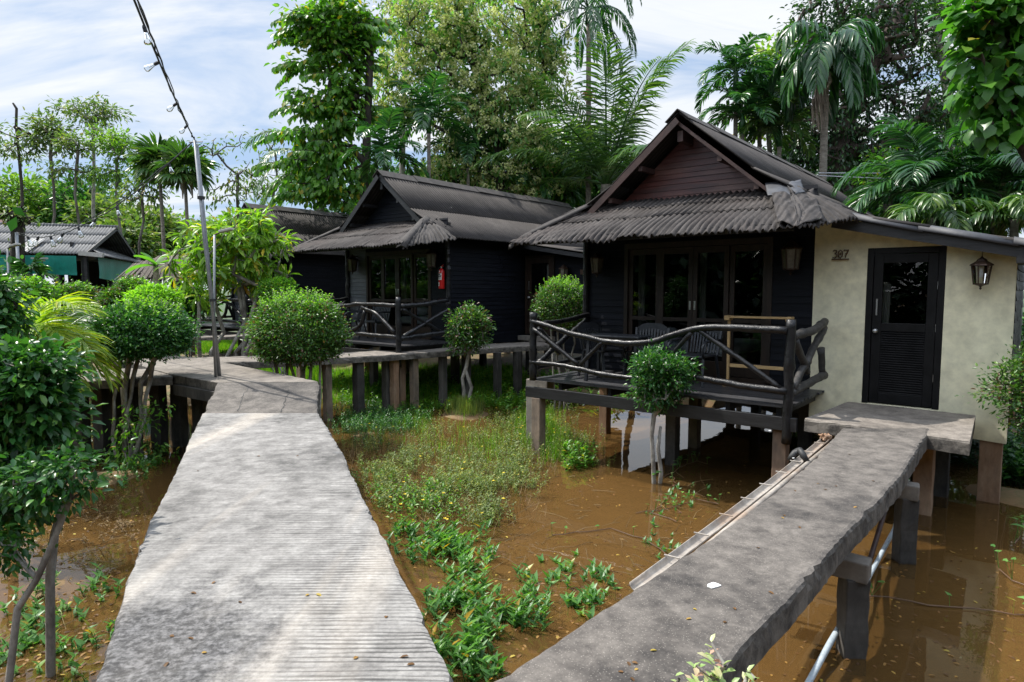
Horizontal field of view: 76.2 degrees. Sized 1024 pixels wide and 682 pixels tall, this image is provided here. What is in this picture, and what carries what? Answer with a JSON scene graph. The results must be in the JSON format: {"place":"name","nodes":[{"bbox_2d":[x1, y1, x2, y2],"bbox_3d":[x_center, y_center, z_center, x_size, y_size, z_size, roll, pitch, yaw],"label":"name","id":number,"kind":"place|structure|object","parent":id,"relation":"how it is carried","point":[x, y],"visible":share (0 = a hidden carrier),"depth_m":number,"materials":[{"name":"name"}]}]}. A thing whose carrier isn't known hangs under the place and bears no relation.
{"place":"outdoors","nodes":[
{"label":"outdoors","id":0,"kind":"place"},
{"bbox_2d":[0,430,718,643],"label":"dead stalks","id":1,"kind":"object","parent":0,"point":[420,534],"visible":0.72,"depth_m":6.87,"materials":[{"name":"plant"}]},
{"bbox_2d":[0,290,1023,681],"bbox_3d":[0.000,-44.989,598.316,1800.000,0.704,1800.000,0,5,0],"label":"ground","id":2,"kind":"structure","parent":0,"point":[966,528],"depth_m":7.08,"materials":[{"name":"soil"}]},
{"bbox_2d":[0,200,40,276],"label":"dark trunk tree","id":3,"kind":"object","parent":2,"relation":"on","point":[22,221],"visible":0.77,"depth_m":19.70,"materials":[{"name":"green plant"}]},
{"bbox_2d":[0,103,48,208],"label":"slender tree","id":4,"kind":"object","parent":2,"relation":"on","point":[18,156],"visible":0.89,"depth_m":32.31,"materials":[{"name":"green plant"}]},
{"bbox_2d":[0,250,51,534],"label":"foreground shrub","id":5,"kind":"object","parent":2,"relation":"on","point":[12,319],"visible":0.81,"depth_m":6.78,"materials":[{"name":"green plant"}]},
{"bbox_2d":[0,163,57,222],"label":"woodland tree","id":6,"kind":"object","parent":2,"relation":"on","point":[33,205],"visible":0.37,"depth_m":44.80,"materials":[{"name":"green plant"}]},
{"bbox_2d":[4,251,58,287],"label":"shrub","id":7,"kind":"object","parent":2,"relation":"on","point":[38,268],"visible":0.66,"depth_m":18.32,"materials":[{"name":"green plant"}]},
{"bbox_2d":[4,266,65,315],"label":"topiary bush","id":8,"kind":"object","parent":2,"relation":"on","point":[34,280],"visible":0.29,"depth_m":15.36,"materials":[{"name":"green plant"}]},
{"bbox_2d":[12,107,80,284],"bbox_3d":[-22.969,-6.006,32.704,3.182,11.312,2.606,-1,5,-9],"label":"slender tree","id":9,"kind":"object","parent":2,"relation":"on","point":[45,133],"visible":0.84,"depth_m":32.19,"materials":[{"name":"green plant"}]},
{"bbox_2d":[0,325,107,681],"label":"foreground shrub","id":10,"kind":"object","parent":2,"relation":"on","point":[37,387],"visible":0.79,"depth_m":4.27,"materials":[{"name":"green plant"}]},
{"bbox_2d":[30,127,106,223],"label":"slender tree","id":11,"kind":"object","parent":2,"relation":"on","point":[72,143],"visible":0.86,"depth_m":31.26,"materials":[{"name":"green plant"}]},
{"bbox_2d":[0,434,138,681],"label":"foreground shrub","id":12,"kind":"object","parent":2,"relation":"on","point":[53,475],"visible":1,"depth_m":3.96,"materials":[{"name":"green plant"}]},
{"bbox_2d":[19,291,127,397],"bbox_3d":[-6.240,0.035,8.908,1.651,1.431,2.354,-4,6,-44],"label":"palm tree","id":13,"kind":"object","parent":2,"relation":"on","point":[50,325],"visible":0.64,"depth_m":8.59,"materials":[{"name":"green plant"}]},
{"bbox_2d":[0,222,148,350],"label":"open pavilion","id":14,"kind":"structure","parent":2,"relation":"on","point":[99,255],"depth_m":23.10,"materials":[{"name":"tile"}]},
{"bbox_2d":[0,478,150,681],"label":"aquatic plants","id":15,"kind":"object","parent":2,"relation":"on","point":[39,655],"visible":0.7,"depth_m":5.12,"materials":[{"name":"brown plant"}]},
{"bbox_2d":[48,274,107,323],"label":"topiary bush","id":16,"kind":"object","parent":2,"relation":"on","point":[76,286],"visible":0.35,"depth_m":16.26,"materials":[{"name":"green plant"}]},
{"bbox_2d":[33,168,128,223],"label":"woodland tree","id":17,"kind":"object","parent":2,"relation":"on","point":[60,196],"visible":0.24,"depth_m":45.27,"materials":[{"name":"green plant"}]},
{"bbox_2d":[42,189,131,223],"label":"woodland tree","id":18,"kind":"object","parent":2,"relation":"on","point":[84,210],"visible":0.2,"depth_m":42.30,"materials":[{"name":"green plant"}]},
{"bbox_2d":[38,91,139,224],"bbox_3d":[-21.440,-6.561,33.475,4.332,12.276,3.728,3,5,33],"label":"slender tree","id":19,"kind":"object","parent":2,"relation":"on","point":[101,112],"visible":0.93,"depth_m":32.99,"materials":[{"name":"green plant"}]},
{"bbox_2d":[76,117,140,234],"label":"slender tree","id":20,"kind":"object","parent":2,"relation":"on","point":[114,144],"visible":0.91,"depth_m":31.19,"materials":[{"name":"green plant"}]},
{"bbox_2d":[70,368,172,463],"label":"concrete walkway","id":21,"kind":"structure","parent":2,"relation":"on","point":[157,391],"depth_m":10.56,"materials":[{"name":"grey concrete"}]},
{"bbox_2d":[82,208,173,260],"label":"woodland tree","id":22,"kind":"object","parent":2,"relation":"on","point":[131,231],"visible":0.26,"depth_m":37.21,"materials":[{"name":"green plant"}]},
{"bbox_2d":[89,431,179,491],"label":"leafy weed","id":23,"kind":"object","parent":2,"relation":"on","point":[153,461],"visible":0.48,"depth_m":9.82,"materials":[{"name":"plant"}]},
{"bbox_2d":[84,198,189,256],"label":"woodland tree","id":24,"kind":"object","parent":2,"relation":"on","point":[170,225],"visible":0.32,"depth_m":41.00,"materials":[{"name":"green plant"}]},
{"bbox_2d":[99,396,180,471],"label":"climbing plant","id":25,"kind":"object","parent":2,"relation":"on","point":[133,424],"visible":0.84,"depth_m":9.64,"materials":[{"name":"green plant"}]},
{"bbox_2d":[79,293,204,468],"bbox_3d":[-5.617,0.643,10.000,1.738,2.758,1.736,-2,5,-28],"label":"topiary bush","id":26,"kind":"object","parent":2,"relation":"on","point":[132,340],"visible":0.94,"depth_m":9.68,"materials":[{"name":"green plant"}]},
{"bbox_2d":[108,162,179,259],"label":"slender tree","id":27,"kind":"object","parent":2,"relation":"on","point":[151,198],"visible":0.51,"depth_m":29.54,"materials":[{"name":"green plant"}]},
{"bbox_2d":[115,281,192,312],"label":"topiary bush","id":28,"kind":"object","parent":2,"relation":"on","point":[161,290],"visible":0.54,"depth_m":13.25,"materials":[{"name":"green plant"}]},
{"bbox_2d":[122,130,188,285],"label":"fan palm","id":29,"kind":"object","parent":2,"relation":"on","point":[145,156],"visible":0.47,"depth_m":27.95,"materials":[{"name":"green plant"}]},
{"bbox_2d":[114,253,217,356],"bbox_3d":[-10.582,-0.918,20.493,3.155,3.633,3.221,0,5,0],"label":"thatched shelter","id":30,"kind":"object","parent":2,"relation":"on","point":[146,272],"visible":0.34,"depth_m":19.22,"materials":[{"name":"plant"}]},
{"bbox_2d":[150,136,222,328],"bbox_3d":[-13.704,-4.232,27.773,2.775,8.570,2.696,0,5,0],"label":"fan palm","id":31,"kind":"object","parent":2,"relation":"on","point":[183,176],"visible":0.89,"depth_m":27.16,"materials":[{"name":"green plant"}]},
{"bbox_2d":[131,356,316,454],"bbox_3d":[-5.002,1.298,10.903,6.267,1.612,1.316,4,6,45],"label":"walkway junction","id":32,"kind":"object","parent":2,"relation":"on","point":[195,380],"visible":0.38,"depth_m":10.74,"materials":[{"name":"beige concrete"}]},
{"bbox_2d":[189,140,220,376],"bbox_3d":[-4.432,-0.952,9.678,0.286,3.766,0.999,-1,5,-11],"label":"leaning pole","id":33,"kind":"object","parent":32,"relation":"attached to","point":[212,300],"visible":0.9,"depth_m":9.30,"materials":[{"name":"grey metal"}]},
{"bbox_2d":[205,382,320,413],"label":"concrete ramp","id":34,"kind":"structure","parent":32,"relation":"on","point":[283,397],"depth_m":8.70,"materials":[{"name":"grey concrete"}]},
{"bbox_2d":[154,201,302,356],"bbox_3d":[-6.277,-0.648,14.495,3.170,4.868,1.983,0,5,0],"label":"long leaved tree","id":35,"kind":"object","parent":2,"relation":"on","point":[253,250],"visible":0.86,"depth_m":14.29,"materials":[{"name":"green plant"}]},
{"bbox_2d":[187,125,279,217],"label":"slender tree","id":36,"kind":"object","parent":2,"relation":"on","point":[237,194],"visible":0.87,"depth_m":29.39,"materials":[{"name":"green plant"}]},
{"bbox_2d":[96,413,452,681],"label":"concrete walkway","id":37,"kind":"structure","parent":2,"relation":"on","point":[274,533],"depth_m":3.47,"materials":[{"name":"grey concrete"}]},
{"bbox_2d":[249,272,300,374],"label":"topiary bush","id":38,"kind":"object","parent":2,"relation":"on","point":[275,283],"visible":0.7,"depth_m":13.96,"materials":[{"name":"green plant"}]},
{"bbox_2d":[186,203,372,355],"bbox_3d":[-6.886,-2.217,25.043,5.095,5.425,9.452,4,6,39],"label":"bungalow","id":39,"kind":"object","parent":2,"relation":"on","point":[325,272],"visible":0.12,"depth_m":22.64,"materials":[{"name":"brown wood"}]},
{"bbox_2d":[236,284,354,417],"bbox_3d":[-3.688,0.485,11.233,1.956,2.920,2.074,0,5,0],"label":"topiary bush","id":40,"kind":"object","parent":2,"relation":"on","point":[274,338],"visible":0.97,"depth_m":10.79,"materials":[{"name":"green plant"}]},
{"bbox_2d":[243,128,382,210],"bbox_3d":[-7.699,-4.006,25.740,5.502,8.429,5.779,0,5,0],"label":"palm tree","id":41,"kind":"object","parent":2,"relation":"on","point":[268,157],"visible":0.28,"depth_m":24.97,"materials":[{"name":"green plant"}]},
{"bbox_2d":[251,0,406,348],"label":"leafy tree","id":42,"kind":"object","parent":2,"relation":"on","point":[331,32],"visible":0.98,"depth_m":21.63,"materials":[{"name":"green plant"}]},
{"bbox_2d":[198,341,548,428],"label":"concrete walkway","id":43,"kind":"structure","parent":2,"relation":"on","point":[389,361],"depth_m":13.99,"materials":[{"name":"grey concrete"}]},
{"bbox_2d":[337,105,432,184],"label":"palm tree","id":44,"kind":"object","parent":2,"relation":"on","point":[380,146],"visible":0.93,"depth_m":19.81,"materials":[{"name":"green plant"}]},
{"bbox_2d":[321,361,529,411],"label":"grass","id":45,"kind":"structure","parent":2,"relation":"on","point":[348,382],"depth_m":15.82,"materials":[{"name":"green plant"}]},
{"bbox_2d":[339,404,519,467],"bbox_3d":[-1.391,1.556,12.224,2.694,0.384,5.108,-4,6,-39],"label":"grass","id":46,"kind":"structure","parent":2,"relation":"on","point":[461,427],"depth_m":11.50,"materials":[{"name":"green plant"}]},
{"bbox_2d":[381,70,479,177],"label":"palm tree","id":47,"kind":"object","parent":2,"relation":"on","point":[427,108],"visible":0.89,"depth_m":21.10,"materials":[{"name":"green plant"}]},
{"bbox_2d":[321,358,546,416],"bbox_3d":[-2.162,1.013,16.978,6.362,0.718,7.010,0,5,0],"label":"leafy weed","id":48,"kind":"object","parent":2,"relation":"on","point":[507,396],"visible":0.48,"depth_m":15.61,"materials":[{"name":"green plant"}]},
{"bbox_2d":[287,169,582,415],"bbox_3d":[-0.176,-1.427,18.132,7.451,5.906,9.450,4,6,39],"label":"bungalow","id":49,"kind":"object","parent":2,"relation":"on","point":[468,234],"visible":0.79,"depth_m":16.59,"materials":[{"name":"brown wood"}]},
{"bbox_2d":[527,258,551,334],"bbox_3d":[0.724,-1.169,17.237,0.802,1.995,0.108,4,6,39],"label":"door","id":50,"kind":"structure","parent":49,"relation":"in","point":[547,260],"depth_m":17.39,"materials":[{"name":"brown wood"}]},
{"bbox_2d":[444,393,486,415],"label":"grass","id":51,"kind":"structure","parent":2,"relation":"on","point":[458,404],"depth_m":13.69,"materials":[{"name":"green plant"}]},
{"bbox_2d":[422,110,515,185],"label":"palm tree","id":52,"kind":"object","parent":2,"relation":"on","point":[471,148],"visible":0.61,"depth_m":23.15,"materials":[{"name":"green plant"}]},
{"bbox_2d":[360,0,584,343],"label":"leafy tree","id":53,"kind":"object","parent":2,"relation":"on","point":[442,44],"visible":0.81,"depth_m":23.14,"materials":[{"name":"green plant"}]},
{"bbox_2d":[490,151,594,209],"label":"background tree","id":54,"kind":"object","parent":2,"relation":"on","point":[569,199],"visible":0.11,"depth_m":25.79,"materials":[{"name":"green plant"}]},
{"bbox_2d":[471,400,617,470],"bbox_3d":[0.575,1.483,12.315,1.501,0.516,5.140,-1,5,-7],"label":"grass","id":55,"kind":"structure","parent":2,"relation":"on","point":[551,429],"depth_m":11.36,"materials":[{"name":"green plant"}]},
{"bbox_2d":[528,274,582,414],"bbox_3d":[1.087,0.117,14.441,1.470,3.172,1.488,0,5,0],"label":"topiary bush","id":56,"kind":"object","parent":2,"relation":"on","point":[573,305],"visible":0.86,"depth_m":14.09,"materials":[{"name":"green plant"}]},
{"bbox_2d":[560,439,598,475],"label":"leafy weed","id":57,"kind":"object","parent":2,"relation":"on","point":[571,453],"visible":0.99,"depth_m":9.82,"materials":[{"name":"green plant"}]},
{"bbox_2d":[470,32,697,193],"bbox_3d":[3.299,-4.865,22.835,9.510,10.831,9.324,0,5,0],"label":"palm tree","id":58,"kind":"object","parent":2,"relation":"on","point":[603,157],"visible":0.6,"depth_m":21.64,"materials":[{"name":"green plant"}]},
{"bbox_2d":[534,0,641,203],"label":"palm tree","id":59,"kind":"object","parent":2,"relation":"on","point":[590,8],"visible":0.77,"depth_m":23.26,"materials":[{"name":"green plant"}]},
{"bbox_2d":[624,339,701,491],"bbox_3d":[2.044,1.112,8.851,1.066,2.313,1.015,3,5,32],"label":"pruned bush","id":60,"kind":"object","parent":2,"relation":"on","point":[670,365],"visible":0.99,"depth_m":8.69,"materials":[{"name":"green plant"}]},
{"bbox_2d":[494,428,950,681],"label":"concrete walkway","id":61,"kind":"structure","parent":2,"relation":"on","point":[791,565],"depth_m":3.76,"materials":[{"name":"grey concrete"}]},
{"bbox_2d":[629,433,831,590],"bbox_3d":[2.108,1.543,5.504,0.223,0.855,4.608,4,6,38],"label":"gutter pipe","id":62,"kind":"object","parent":61,"relation":"attached to","point":[766,490],"visible":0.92,"depth_m":5.00,"materials":[{"name":"grey plastic"}]},
{"bbox_2d":[804,402,975,455],"bbox_3d":[4.668,1.047,7.853,1.647,0.251,1.741,4,6,43],"label":"landing","id":63,"kind":"object","parent":61,"relation":"on","point":[950,432],"visible":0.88,"depth_m":7.68,"materials":[{"name":"beige concrete"}]},
{"bbox_2d":[694,32,787,136],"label":"palm tree","id":64,"kind":"object","parent":2,"relation":"on","point":[735,58],"visible":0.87,"depth_m":18.84,"materials":[{"name":"green plant"}]},
{"bbox_2d":[698,69,785,144],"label":"palm tree","id":65,"kind":"object","parent":2,"relation":"on","point":[749,98],"visible":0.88,"depth_m":18.53,"materials":[{"name":"green plant"}]},
{"bbox_2d":[508,108,1023,505],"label":"bungalow","id":66,"kind":"object","parent":2,"relation":"on","point":[894,312],"visible":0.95,"depth_m":9.30,"materials":[{"name":"brown wood"}]},
{"bbox_2d":[577,322,627,379],"bbox_3d":[1.489,0.144,10.687,0.604,0.884,0.643,-4,6,-40],"label":"garden chair","id":67,"kind":"object","parent":66,"relation":"on","point":[586,327],"visible":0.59,"depth_m":10.75,"materials":[{"name":"wood"}]},
{"bbox_2d":[584,333,651,384],"bbox_3d":[1.614,0.268,10.092,0.950,0.726,0.490,3,6,35],"label":"porch table","id":68,"kind":"object","parent":66,"relation":"on","point":[622,336],"visible":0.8,"depth_m":9.99,"materials":[{"name":"wood"}]},
{"bbox_2d":[638,255,645,355],"bbox_3d":[2.254,-0.553,11.401,0.140,2.000,0.106,4,6,39],"label":"curtain","id":69,"kind":"object","parent":66,"relation":"hanging from","point":[641,280],"visible":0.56,"depth_m":11.36,"materials":[{"name":"grey fabric"}]},
{"bbox_2d":[628,248,659,367],"bbox_3d":[2.245,-0.538,11.085,0.581,2.030,0.040,4,6,39],"label":"glass door","id":70,"kind":"structure","parent":66,"relation":"in","point":[656,251],"depth_m":11.15,"materials":[{"name":"brown wood"}]},
{"bbox_2d":[622,323,669,379],"bbox_3d":[2.128,0.168,10.393,0.604,0.884,0.643,3,5,31],"label":"garden chair","id":71,"kind":"object","parent":66,"relation":"on","point":[658,328],"visible":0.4,"depth_m":10.57,"materials":[{"name":"wood"}]},
{"bbox_2d":[658,247,693,365],"bbox_3d":[2.677,-0.507,10.687,0.582,2.030,0.046,4,6,39],"label":"glass door","id":72,"kind":"structure","parent":66,"relation":"in","point":[677,250],"depth_m":10.63,"materials":[{"name":"brown wood"}]},
{"bbox_2d":[667,331,722,387],"bbox_3d":[2.750,0.212,9.829,0.604,0.884,0.643,4,6,43],"label":"garden chair","id":73,"kind":"object","parent":66,"relation":"on","point":[716,334],"visible":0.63,"depth_m":9.86,"materials":[{"name":"wood"}]},
{"bbox_2d":[633,327,760,363],"bbox_3d":[3.336,0.098,11.820,1.800,0.750,1.640,4,6,39],"label":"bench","id":74,"kind":"object","parent":66,"relation":"in","point":[748,350],"visible":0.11,"depth_m":11.32,"materials":[{"name":"wood"}]},
{"bbox_2d":[698,253,707,359],"bbox_3d":[3.117,-0.497,10.690,0.120,2.000,0.106,4,6,39],"label":"curtain","id":75,"kind":"object","parent":66,"relation":"hanging from","point":[703,281],"visible":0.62,"depth_m":10.64,"materials":[{"name":"grey fabric"}]},
{"bbox_2d":[691,245,729,375],"bbox_3d":[3.130,-0.477,10.314,0.581,2.030,0.046,4,6,39],"label":"glass door","id":76,"kind":"structure","parent":66,"relation":"in","point":[709,366],"depth_m":10.29,"materials":[{"name":"brown wood"}]},
{"bbox_2d":[729,244,767,378],"bbox_3d":[3.603,-0.450,9.966,0.581,2.030,0.040,4,6,39],"label":"glass door","id":77,"kind":"structure","parent":66,"relation":"in","point":[734,371],"depth_m":9.98,"materials":[{"name":"brown wood"}]},
{"bbox_2d":[780,239,802,274],"bbox_3d":[3.987,-1.198,9.328,0.275,0.512,0.312,1,5,8],"label":"lantern","id":78,"kind":"object","parent":66,"relation":"attached to","point":[791,250],"visible":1,"depth_m":9.25,"materials":[{"name":"brown metal"}]},
{"bbox_2d":[869,252,938,407],"bbox_3d":[5.153,-0.147,8.607,0.741,2.002,0.108,4,6,39],"label":"door","id":79,"kind":"structure","parent":66,"relation":"in","point":[902,354],"depth_m":8.64,"materials":[{"name":"black paint"}]},
{"bbox_2d":[732,32,800,152],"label":"yellowish tree","id":80,"kind":"object","parent":2,"relation":"on","point":[759,48],"visible":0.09,"depth_m":21.16,"materials":[{"name":"green plant"}]},
{"bbox_2d":[737,96,819,160],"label":"palm tree","id":81,"kind":"object","parent":2,"relation":"on","point":[780,121],"visible":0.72,"depth_m":18.86,"materials":[{"name":"green plant"}]},
{"bbox_2d":[767,17,885,180],"bbox_3d":[8.350,-3.801,17.768,3.018,9.483,2.798,0,5,0],"label":"palm tree","id":82,"kind":"object","parent":2,"relation":"on","point":[834,62],"visible":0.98,"depth_m":17.09,"materials":[{"name":"green plant"}]},
{"bbox_2d":[763,0,967,212],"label":"dark tree","id":83,"kind":"object","parent":2,"relation":"on","point":[848,144],"visible":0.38,"depth_m":20.50,"materials":[{"name":"green plant"}]},
{"bbox_2d":[852,145,912,214],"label":"young tree","id":84,"kind":"object","parent":2,"relation":"on","point":[873,157],"visible":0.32,"depth_m":16.74,"materials":[{"name":"green plant"}]},
{"bbox_2d":[831,113,1022,236],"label":"palm tree","id":85,"kind":"object","parent":2,"relation":"on","point":[902,163],"visible":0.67,"depth_m":11.94,"materials":[{"name":"green plant"}]},
{"bbox_2d":[892,0,990,161],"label":"thin tree","id":86,"kind":"object","parent":2,"relation":"on","point":[943,77],"visible":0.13,"depth_m":21.74,"materials":[{"name":"green plant"}]},
{"bbox_2d":[880,192,1007,252],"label":"palm tree","id":87,"kind":"object","parent":2,"relation":"on","point":[947,211],"visible":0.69,"depth_m":10.65,"materials":[{"name":"green plant"}]},
{"bbox_2d":[902,126,1023,234],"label":"palm tree","id":88,"kind":"object","parent":2,"relation":"on","point":[1011,163],"visible":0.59,"depth_m":11.40,"materials":[{"name":"green plant"}]},
{"bbox_2d":[923,0,1023,162],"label":"broad leaved tree","id":89,"kind":"object","parent":2,"relation":"on","point":[987,37],"visible":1,"depth_m":9.19,"materials":[{"name":"green plant"}]},
{"bbox_2d":[956,336,1023,448],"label":"loose bush","id":90,"kind":"object","parent":2,"relation":"on","point":[1018,389],"visible":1,"depth_m":7.42,"materials":[{"name":"green plant"}]},
{"bbox_2d":[958,190,1023,432],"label":"palm tree","id":91,"kind":"object","parent":2,"relation":"on","point":[1012,203],"visible":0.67,"depth_m":10.44,"materials":[{"name":"green plant"}]},
{"bbox_2d":[1001,425,1023,488],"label":"leafy weed","id":92,"kind":"object","parent":2,"relation":"on","point":[1013,461],"visible":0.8,"depth_m":9.08,"materials":[{"name":"green plant"}]},
{"bbox_2d":[0,0,1023,289],"label":"sky","id":93,"kind":"structure","parent":0,"point":[214,54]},
{"label":"water","id":94,"kind":"structure","parent":0,"visible":0},
{"bbox_2d":[0,562,124,681],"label":"water spinach","id":95,"kind":"object","parent":94,"relation":"on","point":[34,637],"visible":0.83,"depth_m":5.04,"materials":[{"name":"green plant"}]},
{"bbox_2d":[27,489,150,559],"bbox_3d":[-4.853,2.038,7.575,1.390,0.164,2.721,-4,6,-43],"label":"marsh weed","id":96,"kind":"object","parent":94,"relation":"on","point":[113,530],"visible":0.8,"depth_m":7.34,"materials":[{"name":"green plant"}]},
{"bbox_2d":[322,384,438,449],"bbox_3d":[-2.863,1.339,13.675,2.884,0.592,6.060,0,5,0],"label":"marsh weed","id":97,"kind":"object","parent":94,"relation":"on","point":[376,418],"visible":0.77,"depth_m":12.71,"materials":[{"name":"green plant"}]},
{"bbox_2d":[352,459,467,534],"bbox_3d":[-1.286,1.884,8.424,1.272,0.335,2.903,-2,5,-21],"label":"leafy weed","id":98,"kind":"object","parent":94,"relation":"on","point":[427,490],"visible":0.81,"depth_m":7.94,"materials":[{"name":"green plant"}]},
{"bbox_2d":[338,402,576,553],"bbox_3d":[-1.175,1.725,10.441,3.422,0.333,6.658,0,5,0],"label":"marsh weed","id":99,"kind":"object","parent":94,"relation":"on","point":[467,484],"visible":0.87,"depth_m":8.98,"materials":[{"name":"green plant"}]},
{"bbox_2d":[385,510,552,681],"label":"water spinach","id":100,"kind":"object","parent":94,"relation":"on","point":[466,652],"visible":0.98,"depth_m":5.34,"materials":[{"name":"green plant"}]},
{"bbox_2d":[442,300,496,397],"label":"pruned bush","id":101,"kind":"object","parent":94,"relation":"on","point":[472,324],"visible":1,"depth_m":13.81,"materials":[{"name":"green plant"}]},
{"bbox_2d":[492,548,621,621],"bbox_3d":[0.495,2.133,5.965,1.062,0.230,1.259,2,5,29],"label":"water spinach","id":102,"kind":"object","parent":94,"relation":"on","point":[590,592],"visible":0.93,"depth_m":5.83,"materials":[{"name":"green plant"}]},
{"bbox_2d":[641,481,710,559],"bbox_3d":[1.875,2.029,7.678,0.673,0.166,2.791,2,5,22],"label":"water spinach","id":103,"kind":"object","parent":94,"relation":"on","point":[670,492],"visible":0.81,"depth_m":7.70,"materials":[{"name":"green plant"}]},
{"bbox_2d":[672,634,756,681],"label":"variegated plant","id":104,"kind":"object","parent":94,"relation":"on","point":[715,675],"visible":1,"depth_m":1.94,"materials":[{"name":"green plant"}]},
{"bbox_2d":[805,524,893,681],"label":"water pipe","id":105,"kind":"object","parent":94,"relation":"in","point":[816,667],"visible":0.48,"depth_m":4.70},
{"bbox_2d":[770,515,1023,681],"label":"fallen leaves","id":106,"kind":"object","parent":94,"relation":"on","point":[917,637],"visible":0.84,"depth_m":4.87,"materials":[{"name":"brown plant"}]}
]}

